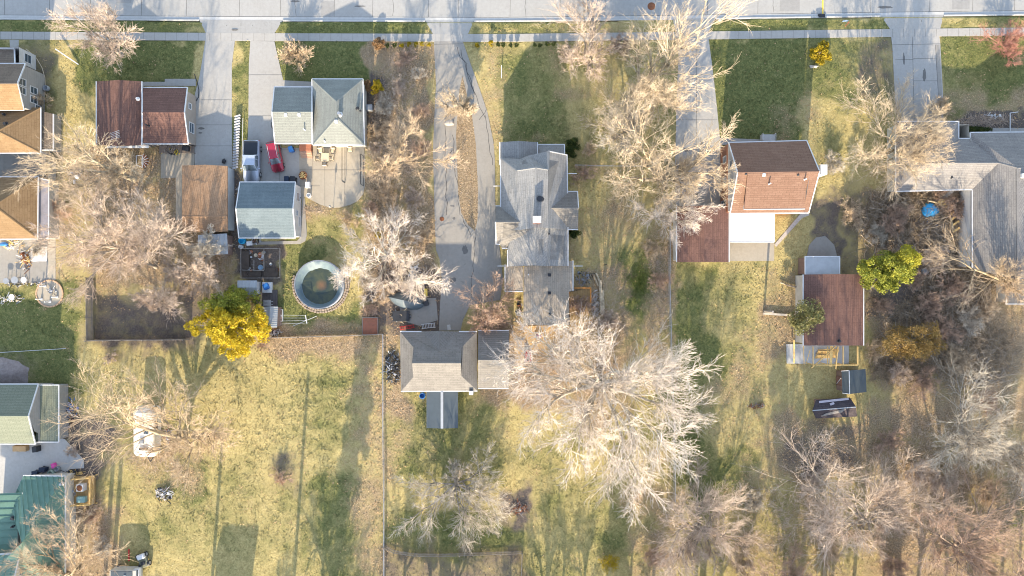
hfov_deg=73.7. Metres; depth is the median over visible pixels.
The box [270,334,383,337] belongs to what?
wooden fence
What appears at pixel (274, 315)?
shed
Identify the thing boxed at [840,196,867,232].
bare shrub
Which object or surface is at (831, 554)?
bare shrub
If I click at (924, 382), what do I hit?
bare shrub
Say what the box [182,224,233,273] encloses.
bare tree
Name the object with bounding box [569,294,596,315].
bare shrub
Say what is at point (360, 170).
metal frame
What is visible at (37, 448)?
grill
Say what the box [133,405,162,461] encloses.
camper trailer
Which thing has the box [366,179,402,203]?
bare shrub
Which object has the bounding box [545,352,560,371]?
bare shrub
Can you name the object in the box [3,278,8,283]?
patio table
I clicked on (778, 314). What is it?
timber beam
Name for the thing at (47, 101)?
bare shrub
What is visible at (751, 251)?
patio
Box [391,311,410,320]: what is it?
flat trailer
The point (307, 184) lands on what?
freezer
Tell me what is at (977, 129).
evergreen hedge
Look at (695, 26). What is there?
driveway apron
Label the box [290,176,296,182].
trash bin
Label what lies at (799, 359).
foundation slab
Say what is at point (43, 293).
patio
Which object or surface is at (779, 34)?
sidewalk
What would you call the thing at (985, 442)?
bare tree
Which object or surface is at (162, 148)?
wooden deck
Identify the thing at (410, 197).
bare shrub
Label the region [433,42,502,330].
driveway
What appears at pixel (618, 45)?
bare shrub
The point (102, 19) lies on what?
kerb
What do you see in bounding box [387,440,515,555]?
bare tree
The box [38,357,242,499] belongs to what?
bare tree
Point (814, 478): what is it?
bare shrub
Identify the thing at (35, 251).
bare shrub
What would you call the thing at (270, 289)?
box
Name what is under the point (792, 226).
path
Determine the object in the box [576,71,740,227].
bare tree
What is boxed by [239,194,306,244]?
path
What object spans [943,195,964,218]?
bare shrub
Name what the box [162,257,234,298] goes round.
bare tree
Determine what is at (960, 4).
street patch
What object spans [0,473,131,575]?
bare tree
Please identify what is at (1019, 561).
bare tree
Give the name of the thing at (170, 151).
clutter pile
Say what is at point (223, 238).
shed
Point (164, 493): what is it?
scrap heap
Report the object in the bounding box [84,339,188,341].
wooden fence
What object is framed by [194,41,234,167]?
driveway
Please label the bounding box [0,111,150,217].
bare tree
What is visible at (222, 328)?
tree
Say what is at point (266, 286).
box
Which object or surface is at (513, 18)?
gutter
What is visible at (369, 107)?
air conditioner
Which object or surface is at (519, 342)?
boardwalk
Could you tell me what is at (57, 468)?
barrel
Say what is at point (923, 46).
driveway
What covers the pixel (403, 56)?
bare shrub
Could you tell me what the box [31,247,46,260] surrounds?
plywood sheet
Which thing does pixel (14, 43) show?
path
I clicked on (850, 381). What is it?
shed
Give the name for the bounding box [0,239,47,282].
patio
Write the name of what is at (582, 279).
clutter pile
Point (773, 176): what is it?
house
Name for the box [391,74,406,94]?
bare shrub
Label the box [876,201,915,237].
bare shrub
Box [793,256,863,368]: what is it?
garage
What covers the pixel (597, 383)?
bare tree
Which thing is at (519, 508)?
brush pile
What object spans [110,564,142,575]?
utility trailer
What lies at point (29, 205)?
house
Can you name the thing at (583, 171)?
bare shrub
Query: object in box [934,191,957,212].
bare shrub
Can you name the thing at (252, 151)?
pickup truck
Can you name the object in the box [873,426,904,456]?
bare shrub
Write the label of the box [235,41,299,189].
driveway
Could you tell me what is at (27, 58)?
window
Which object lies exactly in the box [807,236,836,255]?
driveway
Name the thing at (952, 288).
bare shrub
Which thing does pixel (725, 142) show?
path
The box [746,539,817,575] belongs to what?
bare tree
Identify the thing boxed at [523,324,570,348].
wooden deck
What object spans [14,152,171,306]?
bare tree
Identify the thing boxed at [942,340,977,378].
bare shrub
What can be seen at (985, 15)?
kerb
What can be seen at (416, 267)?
clutter pile
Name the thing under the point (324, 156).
patio table
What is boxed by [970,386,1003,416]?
bare shrub
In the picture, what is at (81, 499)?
box
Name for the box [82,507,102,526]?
bare shrub
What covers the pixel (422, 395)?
barrel
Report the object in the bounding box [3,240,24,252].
debris pile
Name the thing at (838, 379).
door
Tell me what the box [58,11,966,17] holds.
gutter joint
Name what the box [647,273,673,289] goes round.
bare shrub
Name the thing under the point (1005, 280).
bare tree
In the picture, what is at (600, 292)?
log
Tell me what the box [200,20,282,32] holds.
driveway apron
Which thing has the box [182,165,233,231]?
garage
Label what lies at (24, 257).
debris pile
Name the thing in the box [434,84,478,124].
bare tree
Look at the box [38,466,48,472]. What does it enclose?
trash bin
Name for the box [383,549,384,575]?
chain link fence
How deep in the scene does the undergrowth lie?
96.71 m
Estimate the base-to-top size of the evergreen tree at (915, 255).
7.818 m
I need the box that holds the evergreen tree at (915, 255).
[893,244,923,268]
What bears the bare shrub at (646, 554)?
on the ground at (830, 198)
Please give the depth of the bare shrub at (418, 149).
95.87 m
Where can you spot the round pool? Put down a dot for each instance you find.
(313, 287)
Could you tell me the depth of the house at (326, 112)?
93.28 m
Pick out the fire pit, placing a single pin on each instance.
(304, 172)
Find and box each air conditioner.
[76,483,86,491]
[366,104,372,111]
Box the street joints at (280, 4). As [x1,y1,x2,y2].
[4,0,1014,16]
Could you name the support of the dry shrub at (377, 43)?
on the ground at (830, 198)
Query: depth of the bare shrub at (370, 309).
96.30 m
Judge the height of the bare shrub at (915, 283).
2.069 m
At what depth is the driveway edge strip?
96.94 m
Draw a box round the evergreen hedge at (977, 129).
[969,126,992,131]
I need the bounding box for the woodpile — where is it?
[61,469,85,475]
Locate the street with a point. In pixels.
(405, 8)
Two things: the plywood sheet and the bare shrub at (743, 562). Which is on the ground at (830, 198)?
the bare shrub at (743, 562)
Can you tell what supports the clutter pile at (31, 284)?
on the ground at (830, 198)
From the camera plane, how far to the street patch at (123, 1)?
97.10 m
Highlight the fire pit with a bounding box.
[299,171,306,179]
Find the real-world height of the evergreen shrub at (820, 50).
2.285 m
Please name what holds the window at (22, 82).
in the house at (22, 81)
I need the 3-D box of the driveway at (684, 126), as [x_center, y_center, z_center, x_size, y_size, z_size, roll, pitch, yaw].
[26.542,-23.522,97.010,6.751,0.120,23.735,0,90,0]
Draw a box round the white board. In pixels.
[55,48,78,64]
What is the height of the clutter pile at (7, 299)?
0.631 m
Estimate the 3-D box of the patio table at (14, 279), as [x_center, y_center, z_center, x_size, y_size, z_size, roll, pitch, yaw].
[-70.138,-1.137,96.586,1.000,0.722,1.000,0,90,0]
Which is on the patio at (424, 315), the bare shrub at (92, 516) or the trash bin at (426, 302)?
the trash bin at (426, 302)
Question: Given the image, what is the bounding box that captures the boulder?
[444,120,453,125]
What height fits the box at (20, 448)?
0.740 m
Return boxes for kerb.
[0,18,199,20]
[283,20,424,21]
[474,18,672,21]
[716,15,880,19]
[943,14,1023,16]
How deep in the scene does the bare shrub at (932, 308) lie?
95.46 m
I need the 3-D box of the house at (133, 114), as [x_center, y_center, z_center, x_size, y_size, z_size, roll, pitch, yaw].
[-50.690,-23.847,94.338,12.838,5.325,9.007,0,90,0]
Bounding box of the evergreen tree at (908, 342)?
[875,320,947,362]
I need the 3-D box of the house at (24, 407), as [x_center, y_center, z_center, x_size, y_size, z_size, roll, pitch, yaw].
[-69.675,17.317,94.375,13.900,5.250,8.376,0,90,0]
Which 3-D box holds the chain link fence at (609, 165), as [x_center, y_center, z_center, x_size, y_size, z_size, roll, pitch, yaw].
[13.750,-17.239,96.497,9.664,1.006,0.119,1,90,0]
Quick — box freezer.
[305,182,310,187]
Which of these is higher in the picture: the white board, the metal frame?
the white board
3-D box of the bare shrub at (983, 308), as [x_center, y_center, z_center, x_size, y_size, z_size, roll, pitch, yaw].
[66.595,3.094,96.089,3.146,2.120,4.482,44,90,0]
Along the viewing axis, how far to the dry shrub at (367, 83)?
95.69 m
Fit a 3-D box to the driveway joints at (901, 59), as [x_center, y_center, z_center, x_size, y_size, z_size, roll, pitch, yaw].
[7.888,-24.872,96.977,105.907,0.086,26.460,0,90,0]
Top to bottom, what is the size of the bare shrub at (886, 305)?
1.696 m
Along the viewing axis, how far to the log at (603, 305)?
96.54 m
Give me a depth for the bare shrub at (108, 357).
96.38 m
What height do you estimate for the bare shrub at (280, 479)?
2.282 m
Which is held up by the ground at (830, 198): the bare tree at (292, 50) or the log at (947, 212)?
the bare tree at (292, 50)
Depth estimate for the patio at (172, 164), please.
96.95 m
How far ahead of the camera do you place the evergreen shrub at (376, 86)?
95.75 m
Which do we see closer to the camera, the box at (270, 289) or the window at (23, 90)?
the window at (23, 90)
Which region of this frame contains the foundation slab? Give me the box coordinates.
[786,344,848,363]
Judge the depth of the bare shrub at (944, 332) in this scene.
95.61 m
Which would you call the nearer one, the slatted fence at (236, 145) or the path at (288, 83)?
the slatted fence at (236, 145)
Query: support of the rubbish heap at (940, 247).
on the ground at (830, 198)
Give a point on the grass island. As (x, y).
(468, 187)
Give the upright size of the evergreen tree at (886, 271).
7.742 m
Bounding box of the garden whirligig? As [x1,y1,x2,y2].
[136,154,148,167]
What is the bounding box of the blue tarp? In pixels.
[921,203,938,216]
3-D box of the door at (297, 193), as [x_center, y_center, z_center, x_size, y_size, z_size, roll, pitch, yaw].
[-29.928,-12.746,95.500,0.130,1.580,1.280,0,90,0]
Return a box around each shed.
[198,234,232,254]
[237,280,260,294]
[263,306,281,327]
[812,397,856,418]
[836,369,866,393]
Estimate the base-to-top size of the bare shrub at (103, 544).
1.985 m
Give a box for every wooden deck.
[70,474,97,506]
[159,146,195,153]
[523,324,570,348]
[569,287,590,342]
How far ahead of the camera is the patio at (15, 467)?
96.95 m
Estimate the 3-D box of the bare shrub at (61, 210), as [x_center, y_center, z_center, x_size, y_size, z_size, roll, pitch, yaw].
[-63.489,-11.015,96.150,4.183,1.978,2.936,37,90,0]
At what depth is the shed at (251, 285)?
94.86 m
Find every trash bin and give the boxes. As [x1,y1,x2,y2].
[31,469,40,474]
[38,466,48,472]
[182,146,189,151]
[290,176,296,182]
[423,300,428,305]
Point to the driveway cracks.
(454, 158)
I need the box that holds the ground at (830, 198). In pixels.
[0,16,1023,575]
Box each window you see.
[19,78,25,86]
[19,85,25,95]
[24,52,31,64]
[30,85,37,95]
[30,95,37,104]
[189,121,193,133]
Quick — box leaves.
[6,24,1023,575]
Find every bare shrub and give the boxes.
[29,241,44,256]
[31,91,54,110]
[50,197,74,223]
[63,444,79,457]
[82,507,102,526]
[92,533,113,559]
[103,350,117,365]
[254,338,272,351]
[268,467,293,485]
[335,209,363,230]
[357,269,375,288]
[361,304,378,316]
[362,201,379,218]
[365,116,392,140]
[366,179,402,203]
[367,141,381,157]
[373,282,394,307]
[374,91,396,114]
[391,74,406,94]
[395,47,416,70]
[402,185,426,210]
[409,134,431,156]
[410,66,428,80]
[411,102,430,119]
[411,224,432,243]
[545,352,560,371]
[557,40,573,63]
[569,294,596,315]
[570,163,596,184]
[582,140,597,156]
[592,308,619,330]
[608,30,632,58]
[642,237,663,260]
[642,545,670,568]
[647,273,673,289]
[726,549,756,575]
[738,488,766,512]
[799,467,829,496]
[810,537,846,572]
[823,149,846,174]
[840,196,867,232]
[863,338,888,363]
[864,221,887,247]
[870,297,896,314]
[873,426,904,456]
[874,552,915,575]
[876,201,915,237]
[885,362,914,386]
[901,454,940,487]
[906,267,926,292]
[908,359,942,403]
[912,290,944,324]
[922,247,949,277]
[923,96,956,120]
[924,314,965,348]
[928,467,966,496]
[933,272,975,305]
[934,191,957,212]
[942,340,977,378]
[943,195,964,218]
[957,305,985,335]
[965,474,1011,513]
[970,297,1001,323]
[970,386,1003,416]
[971,549,1005,575]
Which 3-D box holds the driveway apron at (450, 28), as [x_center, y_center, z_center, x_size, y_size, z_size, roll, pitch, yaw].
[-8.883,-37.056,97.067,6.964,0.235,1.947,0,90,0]
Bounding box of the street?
[0,0,1023,16]
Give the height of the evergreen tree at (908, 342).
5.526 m
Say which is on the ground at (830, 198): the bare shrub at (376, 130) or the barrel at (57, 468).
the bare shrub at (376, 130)
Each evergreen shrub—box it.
[370,79,383,94]
[565,137,580,157]
[569,230,581,238]
[598,554,619,573]
[809,40,831,65]
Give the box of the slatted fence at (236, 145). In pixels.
[232,114,242,168]
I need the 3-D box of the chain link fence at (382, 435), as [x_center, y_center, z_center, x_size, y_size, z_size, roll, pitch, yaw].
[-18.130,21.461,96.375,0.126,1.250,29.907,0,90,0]
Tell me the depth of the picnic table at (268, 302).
96.37 m
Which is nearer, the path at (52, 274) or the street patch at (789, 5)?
the path at (52, 274)
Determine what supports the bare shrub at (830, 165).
on the ground at (830, 198)
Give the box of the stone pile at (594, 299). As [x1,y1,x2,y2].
[591,290,599,318]
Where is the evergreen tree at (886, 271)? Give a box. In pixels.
[856,249,917,294]
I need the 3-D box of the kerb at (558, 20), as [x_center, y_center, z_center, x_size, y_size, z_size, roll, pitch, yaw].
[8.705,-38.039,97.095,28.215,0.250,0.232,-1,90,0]
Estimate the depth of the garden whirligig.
96.48 m
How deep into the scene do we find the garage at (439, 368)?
93.42 m
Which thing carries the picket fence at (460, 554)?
on the ground at (830, 198)
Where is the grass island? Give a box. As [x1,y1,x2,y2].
[456,76,477,230]
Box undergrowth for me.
[857,184,1023,394]
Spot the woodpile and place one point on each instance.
(76, 472)
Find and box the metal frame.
[360,154,363,185]
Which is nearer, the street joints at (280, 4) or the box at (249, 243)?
the box at (249, 243)
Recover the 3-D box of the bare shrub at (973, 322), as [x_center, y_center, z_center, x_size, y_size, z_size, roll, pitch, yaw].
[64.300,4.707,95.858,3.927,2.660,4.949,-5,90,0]
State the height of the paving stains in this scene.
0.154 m
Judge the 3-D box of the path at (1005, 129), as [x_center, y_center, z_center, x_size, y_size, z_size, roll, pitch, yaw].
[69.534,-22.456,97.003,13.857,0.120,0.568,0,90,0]
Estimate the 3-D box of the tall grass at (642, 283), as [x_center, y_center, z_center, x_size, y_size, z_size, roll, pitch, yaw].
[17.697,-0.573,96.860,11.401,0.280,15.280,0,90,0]
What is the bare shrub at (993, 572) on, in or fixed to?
on the ground at (830, 198)
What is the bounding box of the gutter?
[0,11,1023,20]
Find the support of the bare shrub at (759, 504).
on the ground at (830, 198)
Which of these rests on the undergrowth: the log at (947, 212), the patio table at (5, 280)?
the log at (947, 212)
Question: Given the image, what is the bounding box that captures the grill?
[32,445,40,452]
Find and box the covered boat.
[388,292,423,309]
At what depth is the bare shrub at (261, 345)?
96.29 m
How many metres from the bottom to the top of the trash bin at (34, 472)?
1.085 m
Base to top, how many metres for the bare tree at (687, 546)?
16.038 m
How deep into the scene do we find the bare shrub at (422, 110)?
96.19 m
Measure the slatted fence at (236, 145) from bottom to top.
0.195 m
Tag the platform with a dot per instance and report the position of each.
(273, 296)
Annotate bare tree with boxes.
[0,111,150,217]
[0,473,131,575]
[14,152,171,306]
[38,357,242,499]
[43,0,143,72]
[82,182,197,278]
[127,280,185,324]
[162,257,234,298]
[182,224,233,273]
[276,35,314,77]
[328,203,431,308]
[359,103,467,197]
[386,260,457,304]
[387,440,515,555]
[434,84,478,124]
[450,267,520,334]
[478,301,724,532]
[532,0,623,82]
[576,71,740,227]
[592,0,759,132]
[594,92,656,159]
[627,182,726,249]
[641,453,775,575]
[739,421,973,575]
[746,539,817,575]
[831,70,956,205]
[893,446,1023,575]
[913,352,1023,485]
[915,219,1023,314]
[964,512,1023,575]
[968,17,1023,67]
[971,429,1023,495]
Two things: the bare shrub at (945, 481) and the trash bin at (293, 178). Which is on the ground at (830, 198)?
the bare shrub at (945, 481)
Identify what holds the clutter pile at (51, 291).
on the patio at (43, 293)
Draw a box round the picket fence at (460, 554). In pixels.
[382,545,521,557]
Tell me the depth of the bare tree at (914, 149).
91.24 m
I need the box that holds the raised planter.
[362,317,377,334]
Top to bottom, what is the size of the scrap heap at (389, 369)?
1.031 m
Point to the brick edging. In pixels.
(61, 296)
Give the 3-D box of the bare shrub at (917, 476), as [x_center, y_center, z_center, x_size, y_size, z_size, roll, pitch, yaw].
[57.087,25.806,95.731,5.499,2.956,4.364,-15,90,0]
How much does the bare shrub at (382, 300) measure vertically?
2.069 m
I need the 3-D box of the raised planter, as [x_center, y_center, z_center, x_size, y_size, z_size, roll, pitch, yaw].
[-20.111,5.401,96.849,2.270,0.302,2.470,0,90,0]
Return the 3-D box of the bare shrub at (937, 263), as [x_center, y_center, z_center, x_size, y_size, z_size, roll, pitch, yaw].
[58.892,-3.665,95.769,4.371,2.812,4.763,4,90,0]
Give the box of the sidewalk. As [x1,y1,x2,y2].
[1,28,1023,41]
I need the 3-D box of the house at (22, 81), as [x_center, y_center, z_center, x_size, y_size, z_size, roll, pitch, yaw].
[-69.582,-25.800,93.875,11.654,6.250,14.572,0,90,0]
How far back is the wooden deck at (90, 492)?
96.50 m
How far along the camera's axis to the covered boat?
96.00 m
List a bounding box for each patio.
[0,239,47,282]
[0,438,83,492]
[37,281,61,305]
[161,153,194,219]
[299,146,364,207]
[400,298,437,325]
[730,243,773,260]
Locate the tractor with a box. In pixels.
[135,551,151,567]
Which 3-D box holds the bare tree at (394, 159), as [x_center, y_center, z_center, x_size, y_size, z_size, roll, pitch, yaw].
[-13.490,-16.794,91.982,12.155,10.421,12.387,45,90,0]
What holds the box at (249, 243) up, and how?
on the ground at (830, 198)
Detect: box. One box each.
[12,445,28,451]
[76,496,86,502]
[246,241,252,245]
[262,282,272,292]
[262,283,269,289]
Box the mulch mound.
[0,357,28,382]
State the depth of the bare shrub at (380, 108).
95.90 m
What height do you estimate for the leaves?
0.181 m
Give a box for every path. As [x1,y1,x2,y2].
[0,155,45,175]
[10,40,18,61]
[48,162,55,279]
[143,79,195,85]
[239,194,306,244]
[274,80,310,85]
[720,138,759,144]
[775,213,808,246]
[984,128,1023,131]
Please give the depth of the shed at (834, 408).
95.17 m
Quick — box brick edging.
[35,280,63,306]
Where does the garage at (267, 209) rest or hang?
on the ground at (830, 198)
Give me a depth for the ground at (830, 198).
97.00 m
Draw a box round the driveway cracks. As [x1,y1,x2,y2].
[444,47,492,299]
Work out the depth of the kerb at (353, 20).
96.97 m
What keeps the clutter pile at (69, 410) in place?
on the ground at (830, 198)
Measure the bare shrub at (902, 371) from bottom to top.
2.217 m
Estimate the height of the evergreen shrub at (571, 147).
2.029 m
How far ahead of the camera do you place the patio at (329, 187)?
96.94 m
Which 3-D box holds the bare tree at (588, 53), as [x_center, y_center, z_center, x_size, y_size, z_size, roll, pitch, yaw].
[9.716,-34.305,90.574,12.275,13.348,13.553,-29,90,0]
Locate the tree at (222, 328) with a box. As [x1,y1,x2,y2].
[183,292,271,361]
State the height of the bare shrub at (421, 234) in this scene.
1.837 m
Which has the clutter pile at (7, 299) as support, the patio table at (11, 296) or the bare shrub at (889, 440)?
the patio table at (11, 296)
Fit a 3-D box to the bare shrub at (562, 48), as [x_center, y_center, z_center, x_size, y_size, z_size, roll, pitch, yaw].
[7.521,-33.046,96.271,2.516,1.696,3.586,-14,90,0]
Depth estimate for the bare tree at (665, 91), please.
87.06 m
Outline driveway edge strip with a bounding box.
[936,45,941,99]
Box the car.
[266,141,284,172]
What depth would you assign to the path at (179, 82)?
96.94 m
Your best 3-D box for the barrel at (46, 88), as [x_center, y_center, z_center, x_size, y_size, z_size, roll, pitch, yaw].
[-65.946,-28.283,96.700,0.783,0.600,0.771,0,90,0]
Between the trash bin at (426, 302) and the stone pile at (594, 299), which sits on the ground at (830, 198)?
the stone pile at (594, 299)
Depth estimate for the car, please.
95.78 m
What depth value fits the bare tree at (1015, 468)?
91.21 m
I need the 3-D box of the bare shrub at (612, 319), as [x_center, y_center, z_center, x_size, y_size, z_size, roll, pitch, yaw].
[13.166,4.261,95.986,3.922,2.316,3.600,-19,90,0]
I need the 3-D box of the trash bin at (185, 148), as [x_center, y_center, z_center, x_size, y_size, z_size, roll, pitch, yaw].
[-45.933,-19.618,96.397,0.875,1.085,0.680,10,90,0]
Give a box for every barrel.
[43,85,49,90]
[54,466,60,471]
[238,239,245,243]
[419,392,425,398]
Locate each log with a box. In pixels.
[598,280,601,313]
[601,290,604,314]
[927,200,953,231]
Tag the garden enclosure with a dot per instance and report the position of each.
(245, 264)
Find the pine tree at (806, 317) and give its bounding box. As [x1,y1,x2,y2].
[787,297,824,335]
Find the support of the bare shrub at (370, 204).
on the ground at (830, 198)
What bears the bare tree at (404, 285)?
on the ground at (830, 198)
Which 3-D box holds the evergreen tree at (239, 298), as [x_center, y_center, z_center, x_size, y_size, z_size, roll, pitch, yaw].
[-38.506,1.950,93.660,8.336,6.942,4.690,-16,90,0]
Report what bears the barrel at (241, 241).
on the ground at (830, 198)
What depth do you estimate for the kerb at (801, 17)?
96.97 m
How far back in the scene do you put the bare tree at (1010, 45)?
94.43 m
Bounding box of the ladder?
[421,323,434,328]
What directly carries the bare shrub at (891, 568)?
on the ground at (830, 198)
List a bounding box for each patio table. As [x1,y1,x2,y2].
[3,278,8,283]
[8,294,14,299]
[11,276,17,282]
[321,153,328,160]
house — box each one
[0,47,60,154]
[0,176,58,239]
[0,383,67,444]
[0,472,75,575]
[96,80,195,147]
[271,78,366,157]
[495,141,578,324]
[673,133,826,261]
[887,121,1023,303]
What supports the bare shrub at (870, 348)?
on the ground at (830, 198)
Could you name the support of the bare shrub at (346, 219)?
on the ground at (830, 198)
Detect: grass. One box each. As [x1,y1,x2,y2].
[616,230,669,315]
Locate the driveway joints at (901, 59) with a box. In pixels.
[226,20,939,118]
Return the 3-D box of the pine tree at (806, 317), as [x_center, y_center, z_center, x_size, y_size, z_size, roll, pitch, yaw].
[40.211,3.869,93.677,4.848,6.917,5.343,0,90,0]
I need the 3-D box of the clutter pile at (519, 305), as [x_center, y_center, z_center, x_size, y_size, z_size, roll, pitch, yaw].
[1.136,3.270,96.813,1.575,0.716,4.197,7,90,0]
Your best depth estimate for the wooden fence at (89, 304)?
96.13 m
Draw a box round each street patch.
[116,0,130,2]
[321,1,333,15]
[559,0,574,6]
[780,0,799,10]
[952,0,969,8]
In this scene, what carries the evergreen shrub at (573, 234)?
on the ground at (830, 198)
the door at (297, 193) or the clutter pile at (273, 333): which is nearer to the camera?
the door at (297, 193)
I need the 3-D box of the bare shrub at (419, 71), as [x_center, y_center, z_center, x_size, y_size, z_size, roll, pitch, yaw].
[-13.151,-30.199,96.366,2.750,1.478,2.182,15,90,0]
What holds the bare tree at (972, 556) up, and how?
on the ground at (830, 198)
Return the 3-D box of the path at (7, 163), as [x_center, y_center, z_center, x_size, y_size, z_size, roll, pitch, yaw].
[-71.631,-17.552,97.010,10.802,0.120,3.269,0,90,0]
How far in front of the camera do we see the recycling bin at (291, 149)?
95.91 m
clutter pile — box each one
[0,292,23,304]
[7,281,44,287]
[46,286,56,294]
[66,397,78,425]
[161,148,179,155]
[268,328,281,336]
[402,264,425,285]
[513,296,522,325]
[575,268,594,285]
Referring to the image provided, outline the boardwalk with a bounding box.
[515,340,523,370]
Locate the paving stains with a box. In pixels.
[198,0,925,282]
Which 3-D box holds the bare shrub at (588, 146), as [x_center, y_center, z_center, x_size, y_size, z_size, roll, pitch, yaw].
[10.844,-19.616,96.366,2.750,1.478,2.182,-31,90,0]
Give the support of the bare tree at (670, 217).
on the ground at (830, 198)
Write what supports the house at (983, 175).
on the ground at (830, 198)
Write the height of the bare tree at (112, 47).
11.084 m
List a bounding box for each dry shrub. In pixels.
[364,79,370,91]
[372,37,385,50]
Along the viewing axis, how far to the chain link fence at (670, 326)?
95.82 m
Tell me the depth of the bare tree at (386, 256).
91.98 m
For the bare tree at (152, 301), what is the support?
on the ground at (830, 198)
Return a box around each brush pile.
[509,499,528,516]
[747,403,764,409]
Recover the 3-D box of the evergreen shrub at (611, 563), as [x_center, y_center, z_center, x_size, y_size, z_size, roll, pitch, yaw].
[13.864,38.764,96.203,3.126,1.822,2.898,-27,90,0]
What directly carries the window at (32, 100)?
in the house at (22, 81)
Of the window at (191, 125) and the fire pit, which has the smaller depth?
the window at (191, 125)
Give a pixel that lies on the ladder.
(428, 325)
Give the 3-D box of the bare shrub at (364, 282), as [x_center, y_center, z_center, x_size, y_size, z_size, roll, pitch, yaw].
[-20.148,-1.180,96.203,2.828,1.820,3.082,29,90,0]
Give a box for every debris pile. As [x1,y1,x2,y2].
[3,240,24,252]
[15,249,34,273]
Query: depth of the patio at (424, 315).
96.96 m
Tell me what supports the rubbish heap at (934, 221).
on the ground at (830, 198)
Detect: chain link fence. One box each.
[382,334,384,547]
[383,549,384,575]
[577,165,642,166]
[668,222,675,501]
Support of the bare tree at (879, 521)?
on the ground at (830, 198)
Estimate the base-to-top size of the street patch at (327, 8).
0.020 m
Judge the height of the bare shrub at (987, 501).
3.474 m
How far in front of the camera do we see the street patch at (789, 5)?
97.10 m
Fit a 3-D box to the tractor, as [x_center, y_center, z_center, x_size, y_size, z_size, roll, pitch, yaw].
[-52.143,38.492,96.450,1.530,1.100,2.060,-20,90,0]
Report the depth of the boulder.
96.56 m
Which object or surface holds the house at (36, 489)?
on the ground at (830, 198)
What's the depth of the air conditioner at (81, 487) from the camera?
95.62 m
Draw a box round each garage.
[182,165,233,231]
[235,181,300,238]
[400,330,508,428]
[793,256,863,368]
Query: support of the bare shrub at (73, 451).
on the ground at (830, 198)
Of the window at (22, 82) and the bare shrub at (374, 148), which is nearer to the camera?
the window at (22, 82)
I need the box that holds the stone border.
[292,275,349,312]
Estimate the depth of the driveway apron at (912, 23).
97.02 m
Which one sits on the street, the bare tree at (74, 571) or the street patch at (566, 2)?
the street patch at (566, 2)
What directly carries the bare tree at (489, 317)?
on the ground at (830, 198)
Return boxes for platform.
[254,290,277,307]
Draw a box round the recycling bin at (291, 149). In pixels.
[288,146,294,152]
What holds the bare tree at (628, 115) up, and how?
on the ground at (830, 198)
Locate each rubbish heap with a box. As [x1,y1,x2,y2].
[914,212,949,238]
[923,233,952,263]
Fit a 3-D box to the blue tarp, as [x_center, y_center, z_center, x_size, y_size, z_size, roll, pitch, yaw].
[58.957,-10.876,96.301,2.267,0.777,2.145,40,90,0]
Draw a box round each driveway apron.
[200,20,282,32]
[426,21,473,33]
[673,18,714,31]
[881,15,943,28]
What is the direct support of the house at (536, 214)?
on the ground at (830, 198)
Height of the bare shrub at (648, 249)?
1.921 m
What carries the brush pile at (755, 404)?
on the ground at (830, 198)
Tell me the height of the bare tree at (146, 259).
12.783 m
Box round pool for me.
[294,260,344,308]
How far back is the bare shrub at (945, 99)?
95.37 m
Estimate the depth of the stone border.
96.79 m
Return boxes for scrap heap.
[155,486,173,503]
[381,348,400,384]
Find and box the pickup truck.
[240,140,261,180]
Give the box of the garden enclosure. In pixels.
[240,248,279,277]
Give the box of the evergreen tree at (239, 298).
[197,284,262,318]
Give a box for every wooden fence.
[84,277,93,340]
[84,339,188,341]
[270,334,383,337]
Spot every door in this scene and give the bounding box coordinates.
[296,192,299,201]
[836,375,841,385]
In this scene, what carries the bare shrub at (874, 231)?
on the ground at (830, 198)
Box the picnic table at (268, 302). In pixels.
[264,300,272,305]
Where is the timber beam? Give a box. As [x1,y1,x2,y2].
[763,312,794,315]
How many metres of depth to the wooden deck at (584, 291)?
96.50 m
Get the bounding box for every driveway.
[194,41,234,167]
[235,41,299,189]
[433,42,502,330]
[675,39,720,205]
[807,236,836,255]
[891,36,942,120]
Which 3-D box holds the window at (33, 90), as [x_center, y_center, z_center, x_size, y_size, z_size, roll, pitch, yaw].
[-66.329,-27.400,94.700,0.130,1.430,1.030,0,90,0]

